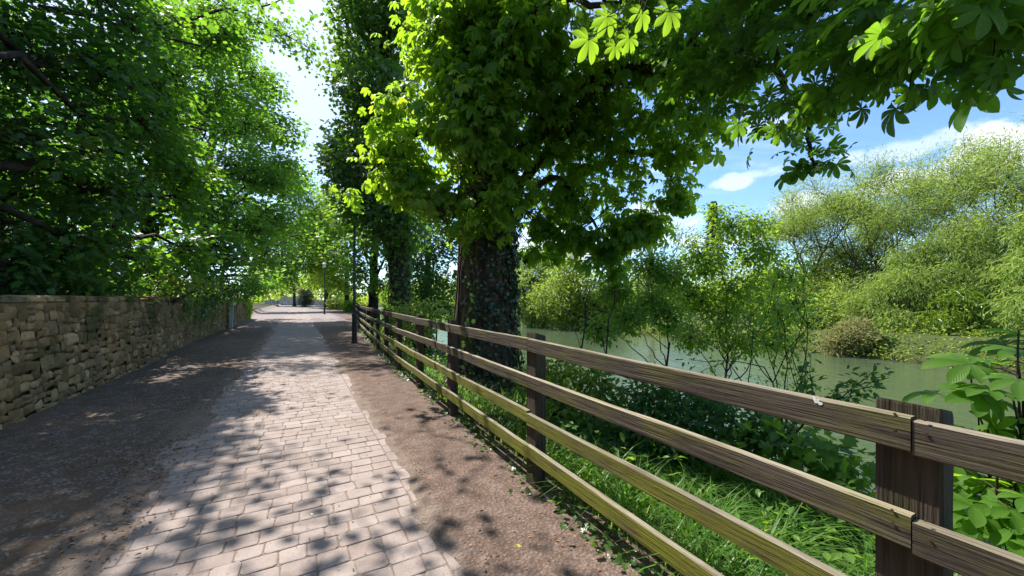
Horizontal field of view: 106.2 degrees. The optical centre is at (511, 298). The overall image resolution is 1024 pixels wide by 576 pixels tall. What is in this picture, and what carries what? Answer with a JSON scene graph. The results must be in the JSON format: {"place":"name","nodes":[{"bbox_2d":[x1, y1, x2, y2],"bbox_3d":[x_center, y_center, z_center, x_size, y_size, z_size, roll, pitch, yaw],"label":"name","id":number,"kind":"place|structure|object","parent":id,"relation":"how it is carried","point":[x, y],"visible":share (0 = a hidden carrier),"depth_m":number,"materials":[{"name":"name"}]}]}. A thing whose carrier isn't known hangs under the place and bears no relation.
{"place":"outdoors","nodes":[
{"label":"outdoors","id":0,"kind":"place"},
{"bbox_2d":[98,310,464,575],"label":"path","id":1,"kind":"structure","parent":0,"point":[295,324],"depth_m":3.09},
{"bbox_2d":[0,301,1023,575],"bbox_3d":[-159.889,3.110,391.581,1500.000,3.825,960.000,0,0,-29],"label":"ground","id":2,"kind":"structure","parent":0,"point":[88,429],"depth_m":3.53,"materials":[{"name":"soil"}]},
{"bbox_2d":[0,94,83,222],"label":"background tree","id":3,"kind":"object","parent":2,"relation":"on","point":[36,205],"visible":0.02,"depth_m":9.67,"materials":[{"name":"green plant"}]},
{"bbox_2d":[0,0,97,294],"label":"background tree","id":4,"kind":"object","parent":2,"relation":"on","point":[27,149],"visible":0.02,"depth_m":13.36,"materials":[{"name":"green plant"}]},
{"bbox_2d":[5,92,157,292],"bbox_3d":[-22.325,-4.202,18.868,8.008,12.563,9.615,0,0,-44],"label":"background tree","id":5,"kind":"object","parent":2,"relation":"on","point":[65,215],"visible":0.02,"depth_m":18.45,"materials":[{"name":"green plant"}]},
{"bbox_2d":[0,236,165,329],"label":"elder bush","id":6,"kind":"object","parent":2,"relation":"on","point":[118,288],"visible":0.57,"depth_m":6.89,"materials":[{"name":"green plant"}]},
{"bbox_2d":[0,295,166,429],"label":"stone wall","id":7,"kind":"structure","parent":2,"relation":"on","point":[60,348],"depth_m":5.90,"materials":[{"name":"beige stone"}]},
{"bbox_2d":[139,296,158,303],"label":"coping slab","id":8,"kind":"structure","parent":7,"relation":"on","point":[150,297],"depth_m":9.29,"materials":[{"name":"stone"}]},
{"bbox_2d":[0,0,198,295],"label":"sycamore tree","id":9,"kind":"object","parent":2,"relation":"on","point":[33,60],"visible":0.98,"depth_m":6.88,"materials":[{"name":"green plant"}]},
{"bbox_2d":[0,0,238,288],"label":"sycamore tree","id":10,"kind":"object","parent":2,"relation":"on","point":[190,175],"visible":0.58,"depth_m":9.63,"materials":[{"name":"green plant"}]},
{"bbox_2d":[60,264,222,304],"bbox_3d":[-9.969,0.151,10.512,2.216,2.440,5.184,0,0,0],"label":"laurel bush","id":11,"kind":"object","parent":2,"relation":"on","point":[177,289],"visible":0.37,"depth_m":11.47,"materials":[{"name":"green plant"}]},
{"bbox_2d":[9,0,327,292],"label":"open crowned tree","id":12,"kind":"object","parent":2,"relation":"on","point":[269,25],"visible":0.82,"depth_m":15.20,"materials":[{"name":"green plant"}]},
{"bbox_2d":[139,297,226,353],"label":"stone wall","id":13,"kind":"structure","parent":2,"relation":"on","point":[177,333],"depth_m":12.36,"materials":[{"name":"grey stone"}]},
{"bbox_2d":[169,297,225,336],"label":"wall ivy","id":14,"kind":"object","parent":13,"relation":"attached to","point":[204,306],"depth_m":13.97,"materials":[{"name":"green plant"}]},
{"bbox_2d":[122,263,266,325],"bbox_3d":[-13.764,0.046,15.998,5.045,2.899,12.180,0,0,-26],"label":"elder bush","id":15,"kind":"object","parent":2,"relation":"on","point":[231,288],"visible":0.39,"depth_m":17.36,"materials":[{"name":"green plant"}]},
{"bbox_2d":[89,0,309,295],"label":"maple tree","id":16,"kind":"object","parent":2,"relation":"on","point":[270,221],"visible":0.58,"depth_m":19.72,"materials":[{"name":"green plant"}]},
{"bbox_2d":[229,297,233,327],"bbox_3d":[-14.603,0.771,20.006,0.177,1.760,0.177,2,-3,-29],"label":"marker post","id":17,"kind":"object","parent":2,"relation":"on","point":[231,318],"visible":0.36,"depth_m":19.95,"materials":[{"name":"grey paint"}]},
{"bbox_2d":[226,299,250,327],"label":"stone wall","id":18,"kind":"structure","parent":2,"relation":"on","point":[239,315],"depth_m":22.92,"materials":[{"name":"grey stone"}]},
{"bbox_2d":[243,299,253,319],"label":"wall ivy","id":19,"kind":"object","parent":18,"relation":"attached to","point":[249,308],"depth_m":27.13,"materials":[{"name":"green plant"}]},
{"bbox_2d":[169,2,331,300],"bbox_3d":[-19.985,-10.236,28.697,11.502,23.217,10.163,0,0,0],"label":"lime tree","id":20,"kind":"object","parent":2,"relation":"on","point":[271,263],"visible":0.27,"depth_m":27.73,"materials":[{"name":"green plant"}]},
{"bbox_2d":[241,215,331,305],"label":"young lime tree","id":21,"kind":"object","parent":2,"relation":"on","point":[294,294],"visible":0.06,"depth_m":77.79,"materials":[{"name":"green plant"}]},
{"bbox_2d":[243,168,333,298],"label":"sycamore tree","id":22,"kind":"object","parent":2,"relation":"on","point":[305,197],"visible":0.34,"depth_m":46.45,"materials":[{"name":"green plant"}]},
{"bbox_2d":[264,296,323,304],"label":"boundary wall","id":23,"kind":"structure","parent":2,"relation":"on","point":[286,301],"depth_m":90.57,"materials":[{"name":"grey stone"}]},
{"bbox_2d":[293,285,308,296],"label":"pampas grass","id":24,"kind":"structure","parent":2,"relation":"on","point":[299,289],"depth_m":71.04,"materials":[{"name":"green plant"}]},
{"bbox_2d":[294,288,315,306],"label":"round conifer","id":25,"kind":"object","parent":2,"relation":"on","point":[304,300],"visible":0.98,"depth_m":69.65,"materials":[{"name":"green plant"}]},
{"bbox_2d":[322,261,325,313],"bbox_3d":[-18.631,-1.000,38.177,0.406,5.400,0.406,0,0,22],"label":"street lamp","id":26,"kind":"object","parent":2,"relation":"on","point":[324,265],"visible":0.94,"depth_m":38.14,"materials":[{"name":"black metal"}]},
{"bbox_2d":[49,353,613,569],"bbox_3d":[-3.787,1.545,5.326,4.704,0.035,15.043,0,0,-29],"label":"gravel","id":27,"kind":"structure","parent":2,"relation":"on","point":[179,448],"depth_m":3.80,"materials":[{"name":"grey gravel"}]},
{"bbox_2d":[296,199,368,310],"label":"young lime tree","id":28,"kind":"object","parent":2,"relation":"on","point":[331,270],"visible":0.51,"depth_m":46.00,"materials":[{"name":"green plant"}]},
{"bbox_2d":[293,180,371,307],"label":"young lime tree","id":29,"kind":"object","parent":2,"relation":"on","point":[324,198],"visible":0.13,"depth_m":62.77,"materials":[{"name":"green plant"}]},
{"bbox_2d":[325,295,344,309],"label":"round shrub","id":30,"kind":"object","parent":2,"relation":"on","point":[333,303],"visible":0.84,"depth_m":55.14,"materials":[{"name":"green plant"}]},
{"bbox_2d":[0,330,674,575],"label":"leaf litter","id":31,"kind":"object","parent":2,"relation":"on","point":[105,535],"visible":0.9,"depth_m":3.36,"materials":[{"name":"brown plant"}]},
{"bbox_2d":[340,299,359,311],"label":"round shrub","id":32,"kind":"object","parent":2,"relation":"on","point":[348,307],"visible":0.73,"depth_m":45.66,"materials":[{"name":"green plant"}]},
{"bbox_2d":[351,192,357,342],"bbox_3d":[-5.478,-1.000,13.362,0.406,5.400,0.406,0,0,23],"label":"street lamp","id":33,"kind":"object","parent":2,"relation":"on","point":[354,326],"visible":0.61,"depth_m":13.32,"materials":[{"name":"black metal"}]},
{"bbox_2d":[307,0,431,345],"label":"ivy clad tree","id":34,"kind":"object","parent":2,"relation":"on","point":[374,66],"visible":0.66,"depth_m":13.28,"materials":[{"name":"green plant"}]},
{"bbox_2d":[323,206,428,325],"bbox_3d":[-7.627,-2.800,21.617,6.250,9.008,4.974,0,0,0],"label":"roadside tree","id":35,"kind":"object","parent":2,"relation":"on","point":[374,283],"visible":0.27,"depth_m":20.65,"materials":[{"name":"green plant"}]},
{"bbox_2d":[375,290,450,355],"bbox_3d":[-2.656,0.816,10.394,1.923,2.107,3.015,0,0,-25],"label":"laurel bush","id":36,"kind":"object","parent":2,"relation":"on","point":[412,325],"visible":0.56,"depth_m":10.26,"materials":[{"name":"green plant"}]},
{"bbox_2d":[410,216,457,337],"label":"riverside tree","id":37,"kind":"object","parent":2,"relation":"on","point":[429,275],"visible":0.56,"depth_m":21.20,"materials":[{"name":"green plant"}]},
{"bbox_2d":[357,329,662,575],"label":"ground ivy","id":38,"kind":"object","parent":2,"relation":"on","point":[621,558],"visible":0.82,"depth_m":2.60,"materials":[{"name":"green plant"}]},
{"bbox_2d":[515,242,571,327],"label":"willow bush","id":39,"kind":"object","parent":2,"relation":"on","point":[528,316],"visible":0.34,"depth_m":50.83,"materials":[{"name":"green plant"}]},
{"bbox_2d":[112,268,1011,308],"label":"woodland","id":40,"kind":"object","parent":2,"relation":"on","point":[362,301],"visible":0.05,"depth_m":116.25,"materials":[{"name":"green plant"}]},
{"bbox_2d":[509,359,630,441],"bbox_3d":[0.556,1.269,4.538,1.857,1.356,1.209,0,0,40],"label":"spotted laurel","id":41,"kind":"object","parent":2,"relation":"on","point":[565,379],"visible":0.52,"depth_m":4.26,"materials":[{"name":"green plant"}]},
{"bbox_2d":[522,254,636,329],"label":"willow bush","id":42,"kind":"object","parent":2,"relation":"on","point":[568,313],"visible":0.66,"depth_m":44.73,"materials":[{"name":"leaf"},{"name":"dark bark"}]},
{"bbox_2d":[575,288,605,379],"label":"bare sapling","id":43,"kind":"object","parent":2,"relation":"on","point":[585,322],"visible":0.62,"depth_m":5.74,"materials":[{"name":"brown plant"}]},
{"bbox_2d":[598,288,621,381],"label":"bare sapling","id":44,"kind":"object","parent":2,"relation":"on","point":[608,326],"visible":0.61,"depth_m":5.73,"materials":[{"name":"brown plant"}]},
{"bbox_2d":[595,194,649,265],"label":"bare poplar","id":45,"kind":"object","parent":2,"relation":"on","point":[637,206],"visible":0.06,"depth_m":65.70,"materials":[{"name":"green plant"}]},
{"bbox_2d":[569,247,701,417],"bbox_3d":[2.331,0.946,7.442,3.058,4.214,1.552,0,0,-24],"label":"hazel tree","id":46,"kind":"object","parent":2,"relation":"on","point":[637,318],"visible":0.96,"depth_m":7.35,"materials":[{"name":"green plant"}]},
{"bbox_2d":[621,258,680,312],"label":"bankside tree","id":47,"kind":"object","parent":2,"relation":"on","point":[635,287],"visible":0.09,"depth_m":60.74,"materials":[{"name":"green plant"}]},
{"bbox_2d":[615,196,709,319],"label":"blossom tree","id":48,"kind":"object","parent":2,"relation":"on","point":[679,234],"visible":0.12,"depth_m":38.12,"materials":[{"name":"green plant"}]},
{"bbox_2d":[328,0,1023,398],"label":"horse chestnut tree","id":49,"kind":"object","parent":2,"relation":"on","point":[492,76],"visible":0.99,"depth_m":5.44,"materials":[{"name":"green plant"}]},
{"bbox_2d":[553,361,806,476],"bbox_3d":[1.506,1.400,3.849,2.306,1.490,1.575,0,0,0],"label":"bramble bush","id":50,"kind":"object","parent":2,"relation":"on","point":[696,413],"visible":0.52,"depth_m":3.63,"materials":[{"name":"green plant"}]},
{"bbox_2d":[356,303,1023,575],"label":"post and rail fence","id":51,"kind":"object","parent":2,"relation":"on","point":[905,516],"visible":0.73,"depth_m":1.53,"materials":[{"name":"brown wood"}]},
{"bbox_2d":[813,396,822,404],"bbox_3d":[1.067,0.356,1.342,0.002,0.028,0.030,0,0,-29],"label":"bird dropping","id":52,"kind":"object","parent":51,"relation":"attached to","point":[817,401],"visible":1,"depth_m":1.34,"materials":[{"name":"white"}]},
{"bbox_2d":[644,250,736,311],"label":"bankside tree","id":53,"kind":"object","parent":2,"relation":"on","point":[699,284],"visible":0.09,"depth_m":58.82,"materials":[{"name":"green plant"}]},
{"bbox_2d":[388,351,1004,575],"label":"grass","id":54,"kind":"structure","parent":2,"relation":"on","point":[693,533],"depth_m":2.62,"materials":[{"name":"green plant"}]},
{"bbox_2d":[369,318,1023,575],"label":"undergrowth","id":55,"kind":"object","parent":2,"relation":"on","point":[836,555],"visible":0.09,"depth_m":2.87,"materials":[{"name":"green plant"}]},
{"bbox_2d":[699,201,730,305],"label":"spruce tree","id":56,"kind":"object","parent":2,"relation":"on","point":[710,231],"visible":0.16,"depth_m":94.58,"materials":[{"name":"green plant"}]},
{"bbox_2d":[432,301,1023,373],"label":"riverbank","id":57,"kind":"structure","parent":2,"relation":"on","point":[930,349],"depth_m":22.24,"materials":[{"name":"green plant"}]},
{"bbox_2d":[649,200,823,425],"bbox_3d":[4.773,0.680,8.195,3.851,5.550,2.012,0,0,0],"label":"alder tree","id":58,"kind":"object","parent":2,"relation":"on","point":[753,284],"visible":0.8,"depth_m":8.03,"materials":[{"name":"green plant"}]},
{"bbox_2d":[658,245,838,468],"bbox_3d":[3.946,1.300,6.234,2.113,4.120,3.533,0,0,41],"label":"willow sapling","id":59,"kind":"object","parent":2,"relation":"on","point":[754,331],"visible":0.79,"depth_m":5.77,"materials":[{"name":"green plant"}]},
{"bbox_2d":[704,253,796,311],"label":"bankside tree","id":60,"kind":"object","parent":2,"relation":"on","point":[741,275],"visible":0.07,"depth_m":51.35,"materials":[{"name":"green plant"}]},
{"bbox_2d":[745,325,786,347],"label":"waterside bush","id":61,"kind":"object","parent":2,"relation":"on","point":[765,340],"visible":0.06,"depth_m":28.09,"materials":[{"name":"green plant"}]},
{"bbox_2d":[707,413,875,520],"bbox_3d":[2.212,1.705,3.022,1.113,1.666,1.185,0,0,0],"label":"young sycamore","id":62,"kind":"object","parent":2,"relation":"on","point":[834,466],"visible":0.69,"depth_m":2.90,"materials":[{"name":"green plant"}]},
{"bbox_2d":[743,285,860,340],"bbox_3d":[22.763,1.704,29.518,9.134,5.477,6.628,0,0,0],"label":"hawthorn bush","id":63,"kind":"object","parent":2,"relation":"on","point":[830,301],"visible":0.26,"depth_m":28.92,"materials":[{"name":"green plant"}]},
{"bbox_2d":[770,349,894,444],"bbox_3d":[2.512,0.778,3.048,0.836,0.710,0.631,0,0,28],"label":"elder sprig","id":64,"kind":"object","parent":2,"relation":"on","point":[836,395],"visible":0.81,"depth_m":3.02,"materials":[{"name":"green plant"}]},
{"bbox_2d":[766,248,913,322],"bbox_3d":[32.053,-1.073,36.319,12.527,8.861,11.844,0,0,0],"label":"willow bush","id":65,"kind":"object","parent":2,"relation":"on","point":[838,269],"visible":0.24,"depth_m":36.86,"materials":[{"name":"green plant"}]},
{"bbox_2d":[811,312,897,357],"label":"straw shrub","id":66,"kind":"object","parent":2,"relation":"on","point":[851,330],"visible":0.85,"depth_m":23.72,"materials":[{"name":"beige plant"}]},
{"bbox_2d":[731,155,981,308],"bbox_3d":[30.456,-5.007,37.301,17.845,15.867,17.956,0,0,0],"label":"tall willow","id":67,"kind":"object","parent":2,"relation":"on","point":[862,247],"visible":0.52,"depth_m":36.82,"materials":[{"name":"green plant"}]},
{"bbox_2d":[757,144,1022,319],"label":"tall willow","id":68,"kind":"object","parent":2,"relation":"on","point":[900,216],"visible":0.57,"depth_m":32.26,"materials":[{"name":"green plant"}]},
{"bbox_2d":[869,332,911,350],"bbox_3d":[24.824,3.037,22.936,6.376,2.108,2.686,0,0,9],"label":"nettle patch","id":69,"kind":"object","parent":2,"relation":"on","point":[891,345],"visible":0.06,"depth_m":23.24,"materials":[{"name":"green plant"}]},
{"bbox_2d":[870,318,927,339],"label":"waterside bush","id":70,"kind":"object","parent":2,"relation":"on","point":[904,330],"visible":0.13,"depth_m":24.21,"materials":[{"name":"green plant"}]},
{"bbox_2d":[816,122,1023,289],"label":"tall willow","id":71,"kind":"object","parent":2,"relation":"on","point":[934,177],"visible":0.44,"depth_m":30.36,"materials":[{"name":"green plant"}]},
{"bbox_2d":[831,209,1023,332],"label":"weeping willow","id":72,"kind":"object","parent":2,"relation":"on","point":[920,276],"visible":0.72,"depth_m":26.06,"materials":[{"name":"green plant"}]},
{"bbox_2d":[913,325,948,335],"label":"waterside bush","id":73,"kind":"object","parent":2,"relation":"on","point":[929,332],"visible":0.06,"depth_m":23.42,"materials":[{"name":"green plant"}]},
{"bbox_2d":[913,283,1002,335],"bbox_3d":[27.221,1.132,23.681,4.747,4.720,3.090,0,0,0],"label":"bush","id":74,"kind":"object","parent":2,"relation":"on","point":[961,319],"visible":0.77,"depth_m":23.38,"materials":[{"name":"green plant"}]},
{"bbox_2d":[902,328,1023,556],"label":"chestnut sapling","id":75,"kind":"object","parent":2,"relation":"on","point":[994,516],"visible":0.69,"depth_m":1.94,"materials":[{"name":"green plant"}]},
{"bbox_2d":[949,327,987,336],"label":"waterside bush","id":76,"kind":"object","parent":2,"relation":"on","point":[971,333],"visible":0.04,"depth_m":22.47,"materials":[{"name":"green plant"}]},
{"bbox_2d":[926,106,1023,252],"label":"tall willow","id":77,"kind":"object","parent":2,"relation":"on","point":[1016,187],"visible":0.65,"depth_m":26.31,"materials":[{"name":"green plant"}]},
{"bbox_2d":[973,326,1023,337],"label":"waterside bush","id":78,"kind":"object","parent":2,"relation":"on","point":[994,335],"visible":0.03,"depth_m":21.96,"materials":[{"name":"green plant"}]},
{"bbox_2d":[977,211,1023,332],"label":"willow bush","id":79,"kind":"object","parent":2,"relation":"on","point":[1016,303],"visible":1,"depth_m":20.29,"materials":[{"name":"green plant"}]},
{"bbox_2d":[0,0,1023,299],"label":"sky","id":80,"kind":"structure","parent":0,"point":[732,182],"materials":[{"name":"blue"}]},
{"bbox_2d":[379,307,1023,549],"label":"river","id":81,"kind":"structure","parent":0,"point":[902,380],"depth_m":19.02,"materials":[{"name":"liquid"}]}
]}

